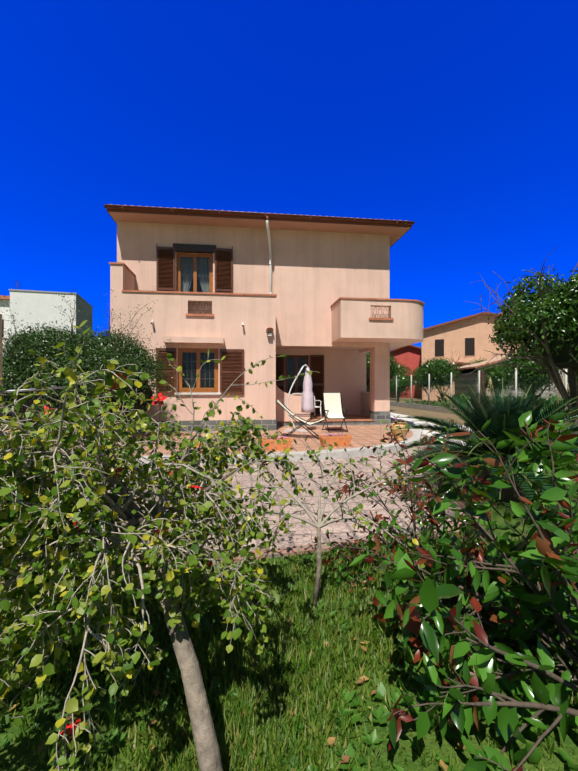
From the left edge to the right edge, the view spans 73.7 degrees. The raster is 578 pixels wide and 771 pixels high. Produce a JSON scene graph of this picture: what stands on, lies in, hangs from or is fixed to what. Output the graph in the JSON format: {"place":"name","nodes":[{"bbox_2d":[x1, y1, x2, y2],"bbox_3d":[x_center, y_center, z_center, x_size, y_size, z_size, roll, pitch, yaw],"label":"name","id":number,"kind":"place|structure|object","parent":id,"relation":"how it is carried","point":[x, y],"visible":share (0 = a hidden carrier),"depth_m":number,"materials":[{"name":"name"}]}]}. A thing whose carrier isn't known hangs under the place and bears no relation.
{"place":"outdoors","nodes":[
{"label":"outdoors","id":0,"kind":"place"},
{"bbox_2d":[0,295,9,360],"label":"white neighbour house","id":1,"kind":"structure","parent":0,"point":[5,301],"depth_m":27.27,"materials":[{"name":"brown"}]},
{"bbox_2d":[12,281,502,313],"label":"neighbour antennas","id":2,"kind":"object","parent":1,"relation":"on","point":[481,296],"visible":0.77,"depth_m":42.93,"materials":[{"name":"grey metal"}]},
{"bbox_2d":[4,422,423,466],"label":"terrace","id":3,"kind":"structure","parent":0,"point":[366,435],"depth_m":9.51,"materials":[{"name":"tile"}]},
{"bbox_2d":[261,437,292,450],"bbox_3d":[-0.300,1.261,8.293,0.720,0.240,0.264,0,0,-11],"label":"planter","id":4,"kind":"object","parent":3,"relation":"on","point":[271,445],"visible":0.56,"depth_m":8.19,"materials":[{"name":"ceramic"}]},
{"bbox_2d":[284,364,313,431],"bbox_3d":[0.316,0.365,11.680,0.913,2.023,0.714,0,0,3],"label":"umbrella","id":5,"kind":"object","parent":3,"relation":"on","point":[307,402],"visible":0.96,"depth_m":11.64,"materials":[{"name":"white fabric"}]},
{"bbox_2d":[276,400,324,439],"bbox_3d":[0.302,0.889,10.184,1.266,1.004,0.628,0,0,5],"label":"lounger","id":6,"kind":"object","parent":3,"relation":"on","point":[291,413],"visible":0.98,"depth_m":10.15,"materials":[{"name":"grey metal"}]},
{"bbox_2d":[322,392,347,432],"bbox_3d":[1.393,0.800,11.715,0.612,1.179,0.696,0,0,-12],"label":"lounger","id":7,"kind":"object","parent":3,"relation":"on","point":[332,403],"visible":0.94,"depth_m":11.88,"materials":[{"name":"white fabric"}]},
{"bbox_2d":[319,434,351,446],"bbox_3d":[1.059,1.261,8.794,0.720,0.240,0.264,0,0,-17],"label":"planter","id":8,"kind":"object","parent":3,"relation":"on","point":[341,440],"visible":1,"depth_m":8.70,"materials":[{"name":"ceramic"}]},
{"bbox_2d":[325,432,345,436],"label":"planter plants","id":9,"kind":"object","parent":8,"relation":"in","point":[335,435],"depth_m":8.79,"materials":[{"name":"pink plant"}]},
{"bbox_2d":[391,421,407,440],"bbox_3d":[2.782,1.144,9.685,0.425,0.475,0.425,0,0,25],"label":"urn","id":10,"kind":"object","parent":3,"relation":"on","point":[396,432],"visible":0.69,"depth_m":9.55,"materials":[{"name":"ceramic"}]},
{"bbox_2d":[392,418,406,423],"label":"urn plants","id":11,"kind":"object","parent":10,"relation":"in","point":[399,420],"depth_m":9.65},
{"bbox_2d":[0,435,478,581],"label":"pavement","id":12,"kind":"structure","parent":0,"point":[297,540],"depth_m":4.91,"materials":[{"name":"stone"}]},
{"bbox_2d":[0,314,65,408],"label":"fence","id":13,"kind":"object","parent":12,"relation":"on","point":[23,390],"visible":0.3,"depth_m":6.59,"materials":[{"name":"grey"}]},
{"bbox_2d":[108,212,410,432],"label":"house","id":14,"kind":"structure","parent":12,"relation":"on","point":[319,270],"depth_m":12.96,"materials":[{"name":"paint"}]},
{"bbox_2d":[109,262,276,316],"bbox_3d":[-2.890,-2.839,12.155,4.910,1.520,1.298,0,0,-7],"label":"coping","id":15,"kind":"object","parent":14,"relation":"on","point":[187,314],"visible":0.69,"depth_m":11.53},
{"bbox_2d":[163,243,223,394],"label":"window trim","id":16,"kind":"structure","parent":14,"relation":"attached to","point":[196,248],"depth_m":11.46,"materials":[{"name":"brown"}]},
{"bbox_2d":[177,253,212,291],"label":"window","id":17,"kind":"structure","parent":14,"relation":"attached to","point":[194,272],"depth_m":12.95,"materials":[{"name":"brown wood"}]},
{"bbox_2d":[178,348,217,392],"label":"window","id":18,"kind":"structure","parent":14,"relation":"in","point":[190,363],"depth_m":11.71,"materials":[{"name":"brown wood"}]},
{"bbox_2d":[188,301,211,313],"bbox_3d":[-2.683,-2.348,11.627,0.735,0.412,0.013,0,0,-7],"label":"grille","id":19,"kind":"object","parent":14,"relation":"attached to","point":[201,306],"visible":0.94,"depth_m":11.64,"materials":[{"name":"black metal"}]},
{"bbox_2d":[156,244,323,414],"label":"shutters","id":20,"kind":"object","parent":14,"relation":"on","point":[232,366],"visible":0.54,"depth_m":12.64,"materials":[{"name":"brown wood"}]},
{"bbox_2d":[107,204,411,243],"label":"roof","id":21,"kind":"structure","parent":14,"relation":"on","point":[252,217],"depth_m":12.33,"materials":[{"name":"tile"}]},
{"bbox_2d":[104,204,414,293],"bbox_3d":[-0.748,-3.645,12.636,9.840,3.652,0.839,0,0,-7],"label":"gutter","id":22,"kind":"object","parent":21,"relation":"attached to","point":[265,215],"visible":0.94,"depth_m":12.30,"materials":[{"name":"brown metal"}]},
{"bbox_2d":[266,327,273,335],"bbox_3d":[-0.586,-1.630,11.736,0.220,0.248,0.200,0,0,-7],"label":"flood light","id":23,"kind":"object","parent":14,"relation":"attached to","point":[269,333],"visible":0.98,"depth_m":11.72,"materials":[{"name":"white"}]},
{"bbox_2d":[285,355,307,393],"bbox_3d":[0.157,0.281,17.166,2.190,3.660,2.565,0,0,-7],"label":"porch door","id":24,"kind":"structure","parent":14,"relation":"attached to","point":[294,364],"depth_m":15.90,"materials":[{"name":"brown wood"}]},
{"bbox_2d":[314,396,321,418],"bbox_3d":[0.820,0.764,14.060,0.572,0.898,0.587,0,0,-22],"label":"plastic chair","id":25,"kind":"object","parent":14,"relation":"on","point":[315,406],"visible":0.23,"depth_m":13.97,"materials":[{"name":"white plastic"}]},
{"bbox_2d":[330,297,424,348],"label":"balcony","id":26,"kind":"structure","parent":14,"relation":"attached to","point":[352,320],"depth_m":12.32,"materials":[{"name":"paint"}]},
{"bbox_2d":[371,306,390,317],"bbox_3d":[2.919,-2.348,12.321,0.709,0.412,0.013,0,0,-7],"label":"grille","id":27,"kind":"object","parent":26,"relation":"attached to","point":[382,312],"visible":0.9,"depth_m":12.33,"materials":[{"name":"orange metal"}]},
{"bbox_2d":[382,378,577,529],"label":"sago palm leaflets","id":28,"kind":"object","parent":12,"relation":"on","point":[476,418],"visible":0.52,"depth_m":4.97,"materials":[{"name":"green plant"}]},
{"bbox_2d":[375,377,577,507],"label":"sago palm rachis","id":29,"kind":"object","parent":28,"relation":"attached to","point":[488,428],"visible":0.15,"depth_m":5.11,"materials":[{"name":"green"}]},
{"bbox_2d":[0,435,577,770],"bbox_3d":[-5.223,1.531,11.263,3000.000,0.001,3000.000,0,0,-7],"label":"ground","id":30,"kind":"structure","parent":0,"point":[13,755],"depth_m":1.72,"materials":[{"name":"green plant"}]},
{"bbox_2d":[9,289,92,338],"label":"neighbouring building","id":31,"kind":"structure","parent":30,"relation":"on","point":[38,306],"depth_m":26.44,"materials":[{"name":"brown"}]},
{"bbox_2d":[0,280,178,442],"bbox_3d":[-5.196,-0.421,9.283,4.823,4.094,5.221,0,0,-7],"label":"bush","id":32,"kind":"object","parent":30,"relation":"on","point":[132,352],"depth_m":8.77,"materials":[{"name":"green plant"}]},
{"bbox_2d":[0,320,319,770],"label":"hibiscus tree","id":33,"kind":"object","parent":30,"relation":"on","point":[127,671],"depth_m":1.48,"materials":[{"name":"green plant"}]},
{"bbox_2d":[8,546,521,770],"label":"fallen leaves","id":34,"kind":"object","parent":30,"relation":"on","point":[345,758],"visible":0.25,"depth_m":1.75,"materials":[{"name":"brown plant"}]},
{"bbox_2d":[0,528,577,770],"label":"lawn weeds","id":35,"kind":"object","parent":30,"relation":"on","point":[40,722],"visible":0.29,"depth_m":1.81,"materials":[{"name":"green plant"}]},
{"bbox_2d":[202,420,445,607],"bbox_3d":[0.269,0.906,2.836,1.905,1.296,1.304,0,0,-7],"label":"tree","id":36,"kind":"object","parent":30,"relation":"on","point":[319,524],"depth_m":2.75,"materials":[{"name":"plant"}]},
{"bbox_2d":[311,414,519,608],"bbox_3d":[0.994,0.925,3.179,1.800,1.357,1.766,0,0,-7],"label":"photinia shrub","id":37,"kind":"object","parent":30,"relation":"on","point":[388,537],"depth_m":3.05,"materials":[{"name":"green plant"}]},
{"bbox_2d":[348,411,577,770],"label":"photinia shrub","id":38,"kind":"object","parent":30,"relation":"on","point":[484,660],"depth_m":1.82,"materials":[{"name":"green plant"}]},
{"bbox_2d":[481,467,525,502],"bbox_3d":[2.926,1.269,5.269,0.550,0.525,0.550,0,0,-7],"label":"sago palm trunk","id":39,"kind":"object","parent":30,"relation":"on","point":[508,494],"visible":0.29,"depth_m":5.03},
{"bbox_2d":[0,0,577,349],"label":"sky","id":40,"kind":"structure","parent":0,"point":[456,119],"materials":[{"name":"blue"}]},
{"bbox_2d":[366,352,398,391],"bbox_3d":[4.726,-0.539,21.619,3.364,4.259,3.413,0,0,-7],"label":"tree","id":41,"kind":"object","parent":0,"point":[392,368],"depth_m":21.05,"materials":[{"name":"green plant"}]},
{"bbox_2d":[390,372,415,401],"bbox_3d":[9.118,0.139,32.379,2.604,2.904,2.860,0,0,-7],"label":"citrus row","id":42,"kind":"object","parent":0,"point":[404,377],"depth_m":31.59,"materials":[{"name":"green plant"}]},
{"bbox_2d":[410,368,436,401],"bbox_3d":[12.473,-0.329,34.861,3.517,3.835,4.213,0,0,-7],"label":"citrus row","id":43,"kind":"object","parent":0,"point":[418,378],"depth_m":34.54,"materials":[{"name":"green plant"}]},
{"bbox_2d":[390,412,473,446],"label":"concrete path","id":44,"kind":"structure","parent":0,"point":[409,421],"depth_m":15.87,"materials":[{"name":"white concrete"}]},
{"bbox_2d":[412,346,467,403],"bbox_3d":[11.352,-0.751,29.069,3.729,4.677,3.660,0,0,-7],"label":"citrus row","id":45,"kind":"object","parent":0,"point":[431,368],"depth_m":28.39,"materials":[{"name":"green plant"}]},
{"bbox_2d":[458,358,493,373],"bbox_3d":[18.034,-0.600,36.599,4.777,4.374,4.553,0,0,-7],"label":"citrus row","id":46,"kind":"object","parent":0,"point":[469,370],"depth_m":35.84,"materials":[{"name":"green plant"}]},
{"bbox_2d":[390,398,565,440],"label":"garden soil","id":47,"kind":"structure","parent":0,"point":[408,411],"depth_m":21.77,"materials":[{"name":"brown soil"}]},
{"bbox_2d":[393,361,406,374],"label":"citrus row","id":48,"kind":"object","parent":47,"relation":"on","point":[399,369],"visible":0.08,"depth_m":40.10,"materials":[{"name":"green plant"}]},
{"bbox_2d":[392,362,411,397],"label":"citrus row","id":49,"kind":"object","parent":47,"relation":"on","point":[407,369],"depth_m":45.71,"materials":[{"name":"green plant"}]},
{"bbox_2d":[390,344,421,397],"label":"red building","id":50,"kind":"structure","parent":47,"relation":"on","point":[410,356],"depth_m":48.16,"materials":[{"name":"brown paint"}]},
{"bbox_2d":[418,362,471,399],"bbox_3d":[19.104,-0.429,43.151,8.000,3.920,10.000,0,0,25],"label":"neighbour annex","id":51,"kind":"object","parent":47,"relation":"on","point":[424,394],"visible":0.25,"depth_m":39.84,"materials":[{"name":"brown paint"}]},
{"bbox_2d":[422,312,525,364],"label":"house","id":52,"kind":"structure","parent":47,"relation":"on","point":[463,337],"depth_m":39.73,"materials":[{"name":"brown paint"}]},
{"bbox_2d":[390,368,568,428],"bbox_3d":[7.957,0.406,28.514,0.300,2.250,35.080,0,0,-7],"label":"garden fence","id":53,"kind":"object","parent":47,"relation":"on","point":[424,407],"visible":0.25,"depth_m":22.84,"materials":[{"name":"stone"}]},
{"bbox_2d":[390,375,577,416],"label":"garden fence","id":54,"kind":"object","parent":53,"relation":"attached to","point":[504,384],"depth_m":19.66,"materials":[{"name":"grey metal"}]},
{"bbox_2d":[455,349,564,402],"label":"stone outbuilding","id":55,"kind":"structure","parent":47,"relation":"on","point":[473,376],"depth_m":32.60,"materials":[{"name":"beige stone"}]},
{"bbox_2d":[486,377,568,414],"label":"bamboo stakes","id":56,"kind":"object","parent":47,"relation":"on","point":[490,388],"visible":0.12,"depth_m":21.34,"materials":[{"name":"brown wood"}]},
{"bbox_2d":[480,371,489,412],"bbox_3d":[5.748,0.548,11.364,0.400,1.950,0.498,0,0,-7],"label":"fence post","id":57,"kind":"object","parent":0,"point":[483,374],"visible":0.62,"depth_m":11.37,"materials":[{"name":"grey"}]},
{"bbox_2d":[472,363,517,398],"bbox_3d":[12.806,0.022,24.085,3.255,3.135,3.163,0,0,-7],"label":"citrus row","id":58,"kind":"object","parent":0,"point":[497,371],"depth_m":23.31,"materials":[{"name":"green plant"}]},
{"bbox_2d":[464,246,577,449],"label":"citrus tree","id":59,"kind":"object","parent":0,"point":[528,311],"depth_m":8.90,"materials":[{"name":"green plant"}]},
{"bbox_2d":[495,350,564,409],"bbox_3d":[12.307,-0.259,19.235,3.386,3.694,4.072,0,0,-7],"label":"citrus row","id":60,"kind":"object","parent":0,"point":[531,365],"depth_m":19.09,"materials":[{"name":"green plant"}]},
{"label":"vegetable beds","id":61,"kind":"object","parent":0,"visible":0},
{"bbox_2d":[404,392,568,417],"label":"vegetable plants","id":62,"kind":"object","parent":61,"relation":"on","point":[553,399],"depth_m":24.66,"materials":[{"name":"green plant"}]}
]}

